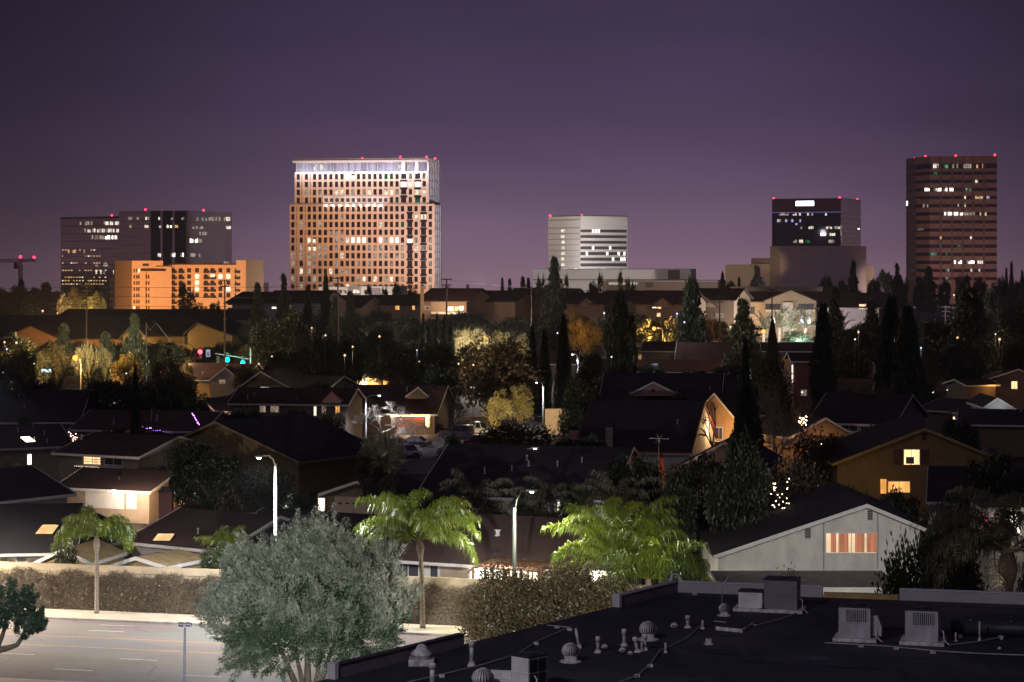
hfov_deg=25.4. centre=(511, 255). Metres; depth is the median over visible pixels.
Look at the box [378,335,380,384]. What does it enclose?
garden lamp
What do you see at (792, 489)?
tree
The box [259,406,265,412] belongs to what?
window
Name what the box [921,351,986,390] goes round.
house
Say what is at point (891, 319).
cypress tree
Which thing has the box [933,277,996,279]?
ribbon window
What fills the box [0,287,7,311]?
tree
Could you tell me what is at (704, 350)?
house
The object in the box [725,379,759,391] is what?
house
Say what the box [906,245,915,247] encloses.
ribbon window
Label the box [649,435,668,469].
tv aerial
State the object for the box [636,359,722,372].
house
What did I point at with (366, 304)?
townhouse
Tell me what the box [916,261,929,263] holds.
ribbon window
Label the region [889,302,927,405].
cypress tree
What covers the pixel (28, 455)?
window
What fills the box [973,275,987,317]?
tree
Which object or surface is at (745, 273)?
office podium
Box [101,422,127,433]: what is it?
tree
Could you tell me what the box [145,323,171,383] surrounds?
street lamp
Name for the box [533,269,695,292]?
office podium
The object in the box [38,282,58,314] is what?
conifer tree
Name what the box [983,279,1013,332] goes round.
tree
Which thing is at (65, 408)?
house
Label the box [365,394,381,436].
street lamp
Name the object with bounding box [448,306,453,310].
window
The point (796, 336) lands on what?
shrub
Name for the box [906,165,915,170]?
ribbon window
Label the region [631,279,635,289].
fan palm tree
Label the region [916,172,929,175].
ribbon window
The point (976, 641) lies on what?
roof conduit
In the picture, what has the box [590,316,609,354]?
tree
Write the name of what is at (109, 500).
garage door
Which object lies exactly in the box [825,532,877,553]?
window
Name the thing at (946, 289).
tree
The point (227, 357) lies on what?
traffic light
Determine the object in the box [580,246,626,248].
ribbon window
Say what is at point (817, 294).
utility pole
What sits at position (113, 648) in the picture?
lane marking
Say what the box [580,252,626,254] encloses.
ribbon window
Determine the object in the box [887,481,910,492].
window
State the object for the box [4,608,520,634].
pavement
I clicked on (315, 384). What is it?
tree
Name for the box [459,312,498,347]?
tree
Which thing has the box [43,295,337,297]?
power line
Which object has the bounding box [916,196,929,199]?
ribbon window
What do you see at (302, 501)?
shrub
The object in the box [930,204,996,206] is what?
ribbon window
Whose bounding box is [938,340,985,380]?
tree
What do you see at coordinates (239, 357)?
signal mast
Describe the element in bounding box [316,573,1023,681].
flat roof building
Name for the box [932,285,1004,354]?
pine tree
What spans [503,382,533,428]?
tree
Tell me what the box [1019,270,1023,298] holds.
conifer tree
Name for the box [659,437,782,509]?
house
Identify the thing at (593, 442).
tree
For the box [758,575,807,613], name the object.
air conditioner
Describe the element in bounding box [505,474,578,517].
palm tree
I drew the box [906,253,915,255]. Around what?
ribbon window
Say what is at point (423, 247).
window
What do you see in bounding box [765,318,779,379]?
cypress tree
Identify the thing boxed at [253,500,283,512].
tree
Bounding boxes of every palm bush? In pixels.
[41,362,74,389]
[76,360,101,389]
[94,362,116,395]
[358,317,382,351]
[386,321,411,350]
[453,318,474,339]
[472,322,492,338]
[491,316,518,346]
[507,328,527,341]
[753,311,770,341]
[765,306,789,341]
[775,305,805,330]
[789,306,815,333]
[840,309,852,329]
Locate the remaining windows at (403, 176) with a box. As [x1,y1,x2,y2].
[291,174,431,288]
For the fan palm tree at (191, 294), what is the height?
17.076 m
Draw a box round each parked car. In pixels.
[379,437,410,443]
[397,443,421,457]
[405,436,431,446]
[438,424,475,438]
[461,434,486,443]
[470,421,493,432]
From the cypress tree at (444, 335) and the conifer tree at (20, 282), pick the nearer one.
the cypress tree at (444, 335)
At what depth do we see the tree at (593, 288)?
759.20 m
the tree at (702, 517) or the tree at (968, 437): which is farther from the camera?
the tree at (968, 437)
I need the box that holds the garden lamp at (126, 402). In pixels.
[126,373,126,432]
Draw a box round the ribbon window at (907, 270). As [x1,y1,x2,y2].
[906,269,915,271]
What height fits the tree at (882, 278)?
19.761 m
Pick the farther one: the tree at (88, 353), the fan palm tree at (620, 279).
the fan palm tree at (620, 279)
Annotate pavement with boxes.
[0,678,78,681]
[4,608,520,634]
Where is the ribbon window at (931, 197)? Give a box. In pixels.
[930,196,996,198]
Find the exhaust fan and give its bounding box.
[408,644,434,665]
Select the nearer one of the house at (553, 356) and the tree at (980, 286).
the house at (553, 356)
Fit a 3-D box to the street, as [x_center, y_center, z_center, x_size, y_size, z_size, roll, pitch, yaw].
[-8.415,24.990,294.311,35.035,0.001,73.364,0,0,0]
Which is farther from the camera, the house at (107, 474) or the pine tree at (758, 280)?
the pine tree at (758, 280)
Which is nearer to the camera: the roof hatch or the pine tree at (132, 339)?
the roof hatch
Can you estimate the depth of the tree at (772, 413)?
240.66 m
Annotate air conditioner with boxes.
[489,665,510,681]
[510,651,547,681]
[733,588,763,611]
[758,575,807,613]
[833,602,882,642]
[899,605,950,646]
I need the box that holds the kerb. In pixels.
[27,616,465,635]
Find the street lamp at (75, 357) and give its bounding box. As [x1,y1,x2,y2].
[73,355,80,389]
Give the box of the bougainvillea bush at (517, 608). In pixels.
[446,555,634,643]
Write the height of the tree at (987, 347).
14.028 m
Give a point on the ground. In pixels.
(79, 384)
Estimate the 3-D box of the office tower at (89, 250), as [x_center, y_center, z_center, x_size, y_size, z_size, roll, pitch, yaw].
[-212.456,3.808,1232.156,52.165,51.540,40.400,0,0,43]
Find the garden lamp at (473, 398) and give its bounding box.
[473,364,473,433]
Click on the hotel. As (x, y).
(243, 275)
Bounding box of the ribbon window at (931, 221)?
[930,220,996,223]
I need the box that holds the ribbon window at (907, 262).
[906,261,915,263]
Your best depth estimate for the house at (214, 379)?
401.78 m
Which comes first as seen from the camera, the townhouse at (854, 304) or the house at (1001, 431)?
the house at (1001, 431)
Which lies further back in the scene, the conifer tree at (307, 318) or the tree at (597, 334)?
the conifer tree at (307, 318)
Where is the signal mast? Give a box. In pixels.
[215,348,250,362]
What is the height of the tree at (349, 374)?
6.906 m
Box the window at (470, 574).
[469,568,501,578]
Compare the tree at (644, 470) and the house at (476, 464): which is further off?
the house at (476, 464)
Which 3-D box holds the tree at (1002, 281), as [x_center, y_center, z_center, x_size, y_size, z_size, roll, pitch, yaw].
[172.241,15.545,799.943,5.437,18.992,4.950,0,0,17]
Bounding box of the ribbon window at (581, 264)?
[580,263,626,266]
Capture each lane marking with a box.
[0,633,226,643]
[3,643,331,658]
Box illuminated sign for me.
[41,369,51,381]
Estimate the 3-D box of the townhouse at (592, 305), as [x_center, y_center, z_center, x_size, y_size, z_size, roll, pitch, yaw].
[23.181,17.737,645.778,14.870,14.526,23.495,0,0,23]
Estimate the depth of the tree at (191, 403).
284.12 m
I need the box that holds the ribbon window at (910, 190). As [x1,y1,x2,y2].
[906,189,915,192]
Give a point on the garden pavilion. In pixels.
(109, 554)
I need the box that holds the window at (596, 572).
[590,570,607,580]
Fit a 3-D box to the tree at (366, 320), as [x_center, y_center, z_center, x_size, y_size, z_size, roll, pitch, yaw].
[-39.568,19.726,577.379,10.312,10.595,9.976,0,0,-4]
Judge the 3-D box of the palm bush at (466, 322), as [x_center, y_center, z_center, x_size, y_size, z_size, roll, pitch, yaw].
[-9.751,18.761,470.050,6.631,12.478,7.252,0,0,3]
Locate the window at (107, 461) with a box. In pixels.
[104,458,122,465]
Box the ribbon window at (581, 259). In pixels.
[580,258,626,260]
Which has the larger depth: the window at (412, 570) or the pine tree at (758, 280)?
the pine tree at (758, 280)
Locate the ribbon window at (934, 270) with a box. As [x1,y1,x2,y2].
[932,269,996,271]
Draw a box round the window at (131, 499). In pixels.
[126,493,136,508]
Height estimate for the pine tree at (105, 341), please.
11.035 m
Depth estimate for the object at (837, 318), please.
479.08 m
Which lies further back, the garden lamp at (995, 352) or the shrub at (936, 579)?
the garden lamp at (995, 352)
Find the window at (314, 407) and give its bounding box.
[313,406,316,415]
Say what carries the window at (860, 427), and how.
in the house at (853, 412)
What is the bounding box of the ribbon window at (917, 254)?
[916,253,929,255]
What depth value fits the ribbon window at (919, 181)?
1194.12 m
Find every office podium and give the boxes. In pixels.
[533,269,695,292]
[725,258,769,286]
[770,246,865,292]
[866,265,873,292]
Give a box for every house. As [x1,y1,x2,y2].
[0,390,93,440]
[0,422,72,481]
[0,465,76,503]
[0,502,135,561]
[51,432,255,523]
[68,409,228,440]
[121,486,290,569]
[157,362,263,397]
[182,413,378,494]
[197,395,231,414]
[226,366,357,395]
[227,387,365,437]
[250,507,388,570]
[317,471,422,514]
[351,384,457,433]
[357,352,409,384]
[367,480,474,545]
[389,512,640,583]
[418,443,647,519]
[491,350,583,376]
[578,399,717,471]
[600,372,725,400]
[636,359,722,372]
[639,341,677,358]
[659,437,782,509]
[674,342,761,378]
[696,482,926,592]
[706,389,764,443]
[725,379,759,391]
[758,413,852,471]
[761,342,812,357]
[783,352,812,408]
[811,392,929,437]
[817,417,997,525]
[834,378,874,393]
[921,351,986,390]
[923,397,1019,434]
[926,466,1023,561]
[942,378,999,398]
[957,408,1023,456]
[962,493,1023,591]
[966,393,1015,408]
[982,367,1023,408]
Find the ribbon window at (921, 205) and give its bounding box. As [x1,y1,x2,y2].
[916,204,929,207]
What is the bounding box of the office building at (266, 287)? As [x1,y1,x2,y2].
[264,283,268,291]
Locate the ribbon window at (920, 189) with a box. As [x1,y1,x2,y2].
[916,188,929,191]
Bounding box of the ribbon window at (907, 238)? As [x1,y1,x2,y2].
[906,237,915,239]
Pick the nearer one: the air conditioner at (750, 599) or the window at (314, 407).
the air conditioner at (750, 599)
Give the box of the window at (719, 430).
[715,427,722,439]
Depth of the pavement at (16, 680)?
133.16 m
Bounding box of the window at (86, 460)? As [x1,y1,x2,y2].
[83,457,101,465]
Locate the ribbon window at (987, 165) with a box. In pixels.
[930,163,996,168]
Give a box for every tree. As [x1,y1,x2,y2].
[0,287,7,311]
[0,331,37,384]
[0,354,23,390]
[0,355,25,389]
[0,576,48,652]
[2,459,20,467]
[3,375,54,400]
[9,283,28,314]
[10,346,37,384]
[14,277,24,314]
[17,345,43,365]
[17,412,36,424]
[27,287,39,293]
[29,288,50,314]
[35,350,51,383]
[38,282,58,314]
[40,340,55,356]
[42,342,72,381]
[48,322,78,384]
[50,504,136,613]
[52,288,65,311]
[56,292,71,313]
[65,280,89,308]
[67,285,83,308]
[68,340,96,374]
[71,339,99,382]
[78,294,93,308]
[85,377,145,411]
[87,284,105,307]
[89,291,106,308]
[94,331,118,379]
[94,343,112,380]
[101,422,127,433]
[108,352,146,384]
[112,340,125,359]
[114,312,150,376]
[129,363,140,433]
[136,416,165,435]
[140,373,201,410]
[143,342,155,371]
[146,355,183,384]
[150,340,176,355]
[151,342,192,362]
[164,438,211,506]
[168,347,190,361]
[170,371,195,409]
[174,495,203,509]
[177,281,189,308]
[180,392,212,410]
[182,446,258,510]
[183,357,193,377]
[187,288,195,308]
[187,346,210,362]
[189,502,424,681]
[192,302,207,315]
[193,525,252,565]
[197,346,220,362]
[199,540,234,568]
[208,299,222,315]
[212,341,240,362]
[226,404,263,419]
[231,497,256,512]
[232,344,256,362]
[232,362,263,388]
[236,321,254,360]
[238,462,297,512]
[248,281,266,333]
[248,317,279,366]
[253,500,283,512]
[262,345,304,370]
[272,305,317,364]
[273,272,293,347]
[295,329,343,375]
[301,282,315,334]
[306,378,331,387]
[312,309,321,333]
[317,274,331,336]
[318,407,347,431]
[323,294,349,344]
[326,333,368,383]
[334,367,357,382]
[341,290,362,356]
[341,314,374,337]
[352,402,413,438]
[353,429,386,513]
[353,487,481,627]
[360,323,403,384]
[362,397,378,433]
[365,284,372,294]
[366,307,398,339]
[368,430,409,514]
[380,284,388,294]
[380,321,405,339]
[381,340,428,384]
[385,376,410,384]
[388,314,420,348]
[392,281,400,294]
[396,419,429,435]
[407,286,417,294]
[419,313,426,352]
[420,341,462,372]
[420,363,464,397]
[425,317,441,343]
[426,317,432,347]
[432,316,461,337]
[433,312,440,349]
[435,432,463,461]
[436,468,520,514]
[440,315,448,383]
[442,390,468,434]
[445,327,546,427]
[447,310,475,334]
[448,314,455,382]
[452,483,485,513]
[455,327,478,371]
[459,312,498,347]
[467,328,492,372]
[479,499,501,514]
[482,387,512,428]
[488,330,509,369]
[498,316,539,343]
[500,276,503,289]
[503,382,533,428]
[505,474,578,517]
[507,279,512,289]
[512,485,545,516]
[515,332,528,362]
[520,275,525,287]
[522,310,542,341]
[526,278,530,287]
[526,325,538,415]
[532,496,563,517]
[534,273,546,344]
[535,328,552,417]
[536,256,572,338]
[541,297,571,350]
[541,495,695,592]
[551,431,585,445]
[553,314,572,408]
[560,482,592,518]
[562,273,568,287]
[562,375,602,411]
[567,309,587,350]
[571,469,668,525]
[573,314,593,351]
[573,350,604,384]
[580,316,604,353]
[580,388,602,421]
[581,432,607,446]
[585,525,715,606]
[586,279,598,292]
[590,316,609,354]
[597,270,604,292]
[599,289,638,376]
[602,451,663,528]
[603,305,636,353]
[617,269,623,289]
[624,277,630,289]
[630,311,652,344]
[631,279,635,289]
[637,362,665,372]
[642,319,663,341]
[653,479,698,566]
[655,318,672,340]
[662,452,731,563]
[663,316,680,340]
[669,274,708,358]
[682,369,706,372]
[693,487,770,553]
[699,401,717,445]
[703,317,714,341]
[703,424,773,531]
[708,319,728,341]
[711,363,740,378]
[719,271,724,286]
[721,295,765,367]
[725,280,735,286]
[725,377,767,501]
[738,337,749,391]
[749,348,794,420]
[750,265,766,286]
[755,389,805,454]
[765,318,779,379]
[765,450,832,503]
[787,423,846,488]
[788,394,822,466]
[808,299,838,415]
[817,275,832,289]
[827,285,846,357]
[833,346,873,378]
[838,280,849,292]
[838,323,873,367]
[847,260,862,292]
[855,298,882,373]
[866,277,880,292]
[873,291,900,393]
[876,269,892,295]
[880,487,935,550]
[886,484,916,521]
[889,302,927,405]
[890,263,904,309]
[890,274,908,313]
[912,275,924,318]
[914,511,977,589]
[915,319,930,342]
[917,266,943,320]
[917,485,1023,591]
[918,334,931,350]
[921,317,953,350]
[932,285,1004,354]
[938,279,950,318]
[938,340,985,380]
[943,373,965,391]
[945,416,982,449]
[945,448,1023,530]
[953,272,970,308]
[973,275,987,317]
[976,318,1021,374]
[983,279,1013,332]
[997,275,1008,310]
[998,330,1023,369]
[999,294,1023,344]
[1005,266,1008,296]
[1007,277,1023,304]
[1008,262,1013,294]
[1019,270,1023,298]
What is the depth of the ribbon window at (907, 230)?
1211.15 m
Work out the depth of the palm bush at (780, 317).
639.53 m
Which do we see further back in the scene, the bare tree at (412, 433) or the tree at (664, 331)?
the tree at (664, 331)
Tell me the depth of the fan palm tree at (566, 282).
700.10 m
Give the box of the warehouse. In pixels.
[600,280,725,292]
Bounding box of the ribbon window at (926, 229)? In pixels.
[916,228,929,231]
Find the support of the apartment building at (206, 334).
on the ground
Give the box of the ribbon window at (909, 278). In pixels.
[906,276,915,279]
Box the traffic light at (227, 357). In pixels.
[226,352,229,361]
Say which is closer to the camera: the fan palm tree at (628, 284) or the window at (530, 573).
the window at (530, 573)
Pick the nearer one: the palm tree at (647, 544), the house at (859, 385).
the palm tree at (647, 544)
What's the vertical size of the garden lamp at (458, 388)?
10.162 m
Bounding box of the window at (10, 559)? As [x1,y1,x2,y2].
[0,557,16,561]
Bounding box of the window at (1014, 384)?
[1011,381,1017,388]
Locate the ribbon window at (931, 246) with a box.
[930,245,996,247]
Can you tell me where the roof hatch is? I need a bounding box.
[716,621,752,632]
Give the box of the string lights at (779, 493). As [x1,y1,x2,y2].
[771,478,788,508]
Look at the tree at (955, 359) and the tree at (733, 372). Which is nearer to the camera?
the tree at (955, 359)
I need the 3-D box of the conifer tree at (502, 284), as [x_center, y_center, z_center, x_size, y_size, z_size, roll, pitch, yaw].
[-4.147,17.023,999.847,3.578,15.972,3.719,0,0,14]
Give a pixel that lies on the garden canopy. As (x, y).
(177, 558)
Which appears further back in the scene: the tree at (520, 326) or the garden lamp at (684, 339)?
the tree at (520, 326)
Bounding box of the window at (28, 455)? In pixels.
[26,453,31,465]
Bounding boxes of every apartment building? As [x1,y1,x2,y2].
[0,315,151,347]
[12,323,77,348]
[59,309,268,324]
[118,321,176,365]
[156,315,231,348]
[183,320,247,362]
[319,285,406,294]
[719,286,831,337]
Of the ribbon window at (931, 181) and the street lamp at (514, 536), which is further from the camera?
the ribbon window at (931, 181)
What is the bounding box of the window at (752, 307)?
[751,306,754,313]
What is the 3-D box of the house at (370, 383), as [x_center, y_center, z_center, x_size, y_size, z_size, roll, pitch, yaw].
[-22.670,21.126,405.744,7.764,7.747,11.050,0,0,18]
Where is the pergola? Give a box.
[467,558,553,578]
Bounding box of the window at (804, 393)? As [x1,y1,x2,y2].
[800,389,806,395]
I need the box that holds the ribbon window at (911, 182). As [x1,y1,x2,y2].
[906,181,915,184]
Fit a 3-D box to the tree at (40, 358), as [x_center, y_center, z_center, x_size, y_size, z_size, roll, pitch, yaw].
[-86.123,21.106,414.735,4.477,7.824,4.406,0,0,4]
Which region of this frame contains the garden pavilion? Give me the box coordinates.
[34,540,126,564]
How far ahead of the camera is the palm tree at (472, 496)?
175.87 m
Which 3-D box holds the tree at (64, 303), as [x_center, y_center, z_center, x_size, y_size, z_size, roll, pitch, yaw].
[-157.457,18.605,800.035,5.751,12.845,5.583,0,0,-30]
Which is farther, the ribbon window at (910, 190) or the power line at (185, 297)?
the ribbon window at (910, 190)
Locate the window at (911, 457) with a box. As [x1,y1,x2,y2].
[903,449,919,465]
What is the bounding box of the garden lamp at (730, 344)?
[730,326,730,363]
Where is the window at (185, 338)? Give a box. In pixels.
[184,337,187,344]
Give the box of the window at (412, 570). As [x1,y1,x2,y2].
[397,564,418,575]
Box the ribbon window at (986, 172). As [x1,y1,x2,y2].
[930,171,996,174]
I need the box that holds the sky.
[0,0,1023,291]
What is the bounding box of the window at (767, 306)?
[765,304,780,309]
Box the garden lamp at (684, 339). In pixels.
[684,321,684,358]
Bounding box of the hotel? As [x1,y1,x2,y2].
[108,260,263,308]
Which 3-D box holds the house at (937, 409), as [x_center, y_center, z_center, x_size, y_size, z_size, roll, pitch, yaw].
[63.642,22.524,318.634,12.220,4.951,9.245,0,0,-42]
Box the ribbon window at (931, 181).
[930,180,996,182]
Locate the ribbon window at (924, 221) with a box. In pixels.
[916,220,929,223]
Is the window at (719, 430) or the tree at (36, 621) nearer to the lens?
the tree at (36, 621)
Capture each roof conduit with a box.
[408,627,568,681]
[547,625,571,630]
[619,625,700,681]
[714,613,796,625]
[825,642,1023,655]
[949,636,1006,644]
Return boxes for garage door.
[85,491,123,508]
[335,496,387,514]
[395,417,424,426]
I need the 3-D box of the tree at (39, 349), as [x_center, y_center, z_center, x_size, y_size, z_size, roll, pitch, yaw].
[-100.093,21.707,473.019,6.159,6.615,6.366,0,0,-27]
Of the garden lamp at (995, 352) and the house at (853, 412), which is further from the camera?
the garden lamp at (995, 352)
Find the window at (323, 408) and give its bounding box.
[321,406,326,414]
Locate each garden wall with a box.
[455,417,490,426]
[545,409,569,433]
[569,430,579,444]
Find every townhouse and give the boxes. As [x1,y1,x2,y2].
[223,291,270,308]
[263,290,347,342]
[342,295,385,324]
[377,295,419,343]
[416,284,492,342]
[466,284,539,344]
[513,288,584,342]
[562,292,615,344]
[603,290,643,314]
[632,290,709,346]
[699,288,753,341]
[816,292,888,329]
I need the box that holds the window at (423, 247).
[421,245,425,250]
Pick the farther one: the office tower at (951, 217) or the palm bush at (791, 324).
the office tower at (951, 217)
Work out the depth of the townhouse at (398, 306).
647.34 m
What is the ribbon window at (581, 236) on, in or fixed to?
in the office tower at (581, 241)
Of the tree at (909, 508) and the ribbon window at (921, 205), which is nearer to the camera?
the tree at (909, 508)
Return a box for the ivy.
[0,565,633,627]
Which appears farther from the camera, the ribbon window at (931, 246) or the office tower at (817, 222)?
the office tower at (817, 222)
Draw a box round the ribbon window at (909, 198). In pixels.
[906,197,915,200]
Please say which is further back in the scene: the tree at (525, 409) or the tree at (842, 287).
the tree at (842, 287)
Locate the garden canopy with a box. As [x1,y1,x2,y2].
[110,549,202,567]
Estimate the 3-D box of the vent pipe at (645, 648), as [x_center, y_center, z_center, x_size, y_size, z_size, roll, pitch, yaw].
[3.709,10.771,63.401,0.190,0.458,0.190,0,0,0]
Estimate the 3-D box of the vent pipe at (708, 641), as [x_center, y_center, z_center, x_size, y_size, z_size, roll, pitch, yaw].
[5.572,10.921,64.422,0.309,0.159,0.309,0,0,0]
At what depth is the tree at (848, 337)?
418.82 m
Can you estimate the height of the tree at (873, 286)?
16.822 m
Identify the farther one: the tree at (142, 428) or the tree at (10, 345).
the tree at (10, 345)
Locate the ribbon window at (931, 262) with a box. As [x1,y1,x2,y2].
[930,261,996,263]
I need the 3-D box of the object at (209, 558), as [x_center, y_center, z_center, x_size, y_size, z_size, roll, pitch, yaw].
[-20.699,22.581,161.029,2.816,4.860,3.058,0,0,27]
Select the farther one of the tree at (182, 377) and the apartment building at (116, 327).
the apartment building at (116, 327)
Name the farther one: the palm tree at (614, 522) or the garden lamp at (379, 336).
the garden lamp at (379, 336)
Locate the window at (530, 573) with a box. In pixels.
[510,571,536,578]
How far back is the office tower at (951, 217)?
1186.15 m
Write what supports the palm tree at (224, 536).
on the ground
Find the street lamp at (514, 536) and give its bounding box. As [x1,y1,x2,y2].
[512,489,536,573]
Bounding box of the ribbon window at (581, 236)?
[580,235,626,237]
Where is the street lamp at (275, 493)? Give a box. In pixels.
[255,455,276,534]
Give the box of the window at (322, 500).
[317,497,325,510]
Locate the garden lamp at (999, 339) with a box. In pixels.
[998,338,1000,369]
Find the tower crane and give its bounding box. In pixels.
[0,255,34,280]
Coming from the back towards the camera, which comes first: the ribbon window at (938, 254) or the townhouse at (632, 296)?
the ribbon window at (938, 254)
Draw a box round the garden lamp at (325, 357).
[325,334,325,380]
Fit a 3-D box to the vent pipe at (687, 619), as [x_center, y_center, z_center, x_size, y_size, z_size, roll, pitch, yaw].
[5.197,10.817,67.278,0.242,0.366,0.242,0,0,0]
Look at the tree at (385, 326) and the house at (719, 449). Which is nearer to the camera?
the house at (719, 449)
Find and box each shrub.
[49,531,79,563]
[214,486,251,512]
[283,482,320,509]
[471,412,559,445]
[554,395,583,443]
[661,550,707,582]
[777,561,806,583]
[778,328,811,341]
[871,508,935,598]
[927,565,942,588]
[940,405,970,438]
[949,554,988,590]
[1015,556,1023,591]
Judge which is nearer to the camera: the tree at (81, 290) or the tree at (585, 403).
the tree at (585, 403)
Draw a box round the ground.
[1,292,1023,584]
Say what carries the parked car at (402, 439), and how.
on the street
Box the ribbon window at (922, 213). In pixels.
[916,212,929,215]
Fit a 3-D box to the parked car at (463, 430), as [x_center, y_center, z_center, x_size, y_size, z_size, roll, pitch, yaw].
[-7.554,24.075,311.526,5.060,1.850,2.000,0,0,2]
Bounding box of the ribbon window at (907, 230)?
[906,229,915,231]
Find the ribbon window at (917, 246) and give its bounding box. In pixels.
[916,245,929,247]
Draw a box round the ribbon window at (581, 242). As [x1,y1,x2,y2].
[580,241,626,243]
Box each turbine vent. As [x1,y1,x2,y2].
[472,667,493,681]
[559,642,581,663]
[638,621,658,641]
[717,603,730,616]
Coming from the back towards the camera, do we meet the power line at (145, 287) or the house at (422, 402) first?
the power line at (145, 287)
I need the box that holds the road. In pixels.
[0,619,471,681]
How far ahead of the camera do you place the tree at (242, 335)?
474.57 m
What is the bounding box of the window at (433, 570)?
[429,566,438,576]
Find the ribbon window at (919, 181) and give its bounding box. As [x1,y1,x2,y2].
[916,180,929,183]
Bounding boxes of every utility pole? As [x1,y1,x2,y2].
[81,284,90,386]
[219,279,229,362]
[333,277,342,343]
[441,278,451,342]
[527,287,536,324]
[715,295,724,341]
[767,289,776,319]
[812,293,822,317]
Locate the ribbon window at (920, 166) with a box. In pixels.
[916,164,929,168]
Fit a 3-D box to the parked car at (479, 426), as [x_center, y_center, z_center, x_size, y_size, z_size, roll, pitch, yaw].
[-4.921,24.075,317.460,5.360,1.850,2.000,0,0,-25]
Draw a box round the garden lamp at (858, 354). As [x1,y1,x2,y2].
[858,331,858,378]
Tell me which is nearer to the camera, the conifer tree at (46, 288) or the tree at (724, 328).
the tree at (724, 328)
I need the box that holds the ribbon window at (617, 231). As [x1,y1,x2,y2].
[580,230,626,232]
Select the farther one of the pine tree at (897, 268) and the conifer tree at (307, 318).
the pine tree at (897, 268)
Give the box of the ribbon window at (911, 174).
[906,173,915,176]
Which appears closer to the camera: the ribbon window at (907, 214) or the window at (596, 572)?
the window at (596, 572)
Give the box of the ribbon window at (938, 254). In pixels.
[931,253,996,255]
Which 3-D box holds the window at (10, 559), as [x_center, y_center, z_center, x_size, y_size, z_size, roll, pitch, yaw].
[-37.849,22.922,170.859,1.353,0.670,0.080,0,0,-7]
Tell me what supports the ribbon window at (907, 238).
in the office tower at (951, 217)
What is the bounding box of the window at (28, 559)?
[26,557,42,561]
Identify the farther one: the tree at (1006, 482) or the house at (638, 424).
the house at (638, 424)
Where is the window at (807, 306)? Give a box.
[799,304,813,308]
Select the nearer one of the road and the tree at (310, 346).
the road
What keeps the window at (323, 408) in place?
in the house at (276, 401)
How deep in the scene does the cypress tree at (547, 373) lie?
349.46 m
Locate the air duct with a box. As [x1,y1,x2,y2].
[951,620,1023,638]
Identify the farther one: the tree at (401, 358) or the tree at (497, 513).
the tree at (401, 358)
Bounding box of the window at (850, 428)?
[840,425,857,431]
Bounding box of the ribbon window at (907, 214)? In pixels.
[906,213,915,216]
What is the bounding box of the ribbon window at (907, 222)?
[906,221,915,223]
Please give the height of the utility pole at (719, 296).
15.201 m
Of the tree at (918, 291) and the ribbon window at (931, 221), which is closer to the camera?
the tree at (918, 291)
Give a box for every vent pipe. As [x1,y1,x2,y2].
[429,662,435,681]
[467,641,475,666]
[574,628,581,648]
[594,636,601,652]
[620,629,627,646]
[632,636,641,652]
[643,634,648,650]
[684,615,691,627]
[700,620,704,628]
[704,638,713,644]
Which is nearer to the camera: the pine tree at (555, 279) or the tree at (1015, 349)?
the tree at (1015, 349)
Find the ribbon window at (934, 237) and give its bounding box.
[930,236,996,239]
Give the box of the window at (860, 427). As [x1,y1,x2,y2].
[859,426,868,430]
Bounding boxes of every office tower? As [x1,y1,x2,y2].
[60,214,118,302]
[119,209,231,263]
[290,156,441,294]
[548,214,627,268]
[772,197,860,245]
[906,154,996,303]
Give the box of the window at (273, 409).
[270,406,278,412]
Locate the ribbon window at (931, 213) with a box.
[930,212,996,214]
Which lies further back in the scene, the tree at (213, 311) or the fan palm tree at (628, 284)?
the fan palm tree at (628, 284)
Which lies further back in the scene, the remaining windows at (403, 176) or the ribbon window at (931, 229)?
the remaining windows at (403, 176)
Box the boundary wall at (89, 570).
[0,561,886,624]
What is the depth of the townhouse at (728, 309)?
636.92 m
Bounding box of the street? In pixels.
[361,429,561,473]
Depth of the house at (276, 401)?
304.35 m
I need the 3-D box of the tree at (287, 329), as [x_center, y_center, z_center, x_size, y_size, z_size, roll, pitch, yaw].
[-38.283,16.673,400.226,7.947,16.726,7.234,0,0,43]
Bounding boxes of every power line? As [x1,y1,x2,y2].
[3,285,335,288]
[32,304,313,307]
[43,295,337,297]
[447,279,591,290]
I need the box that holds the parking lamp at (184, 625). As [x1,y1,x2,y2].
[178,622,191,681]
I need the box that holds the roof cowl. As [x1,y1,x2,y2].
[670,622,677,626]
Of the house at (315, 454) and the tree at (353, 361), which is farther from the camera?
the tree at (353, 361)
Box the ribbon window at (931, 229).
[930,228,996,231]
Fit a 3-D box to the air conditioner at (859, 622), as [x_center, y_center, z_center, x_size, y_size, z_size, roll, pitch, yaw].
[9.966,10.480,65.231,1.413,1.040,1.090,0,0,15]
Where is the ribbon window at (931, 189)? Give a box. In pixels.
[930,188,996,190]
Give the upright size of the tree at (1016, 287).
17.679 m
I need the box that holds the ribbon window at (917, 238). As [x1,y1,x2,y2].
[916,237,929,239]
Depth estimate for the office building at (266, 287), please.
1189.45 m
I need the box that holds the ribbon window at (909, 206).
[906,205,915,208]
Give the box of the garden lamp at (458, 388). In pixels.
[458,363,458,423]
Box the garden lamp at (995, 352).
[995,333,995,371]
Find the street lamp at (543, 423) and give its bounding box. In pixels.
[536,381,544,425]
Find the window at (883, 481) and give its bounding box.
[881,479,885,492]

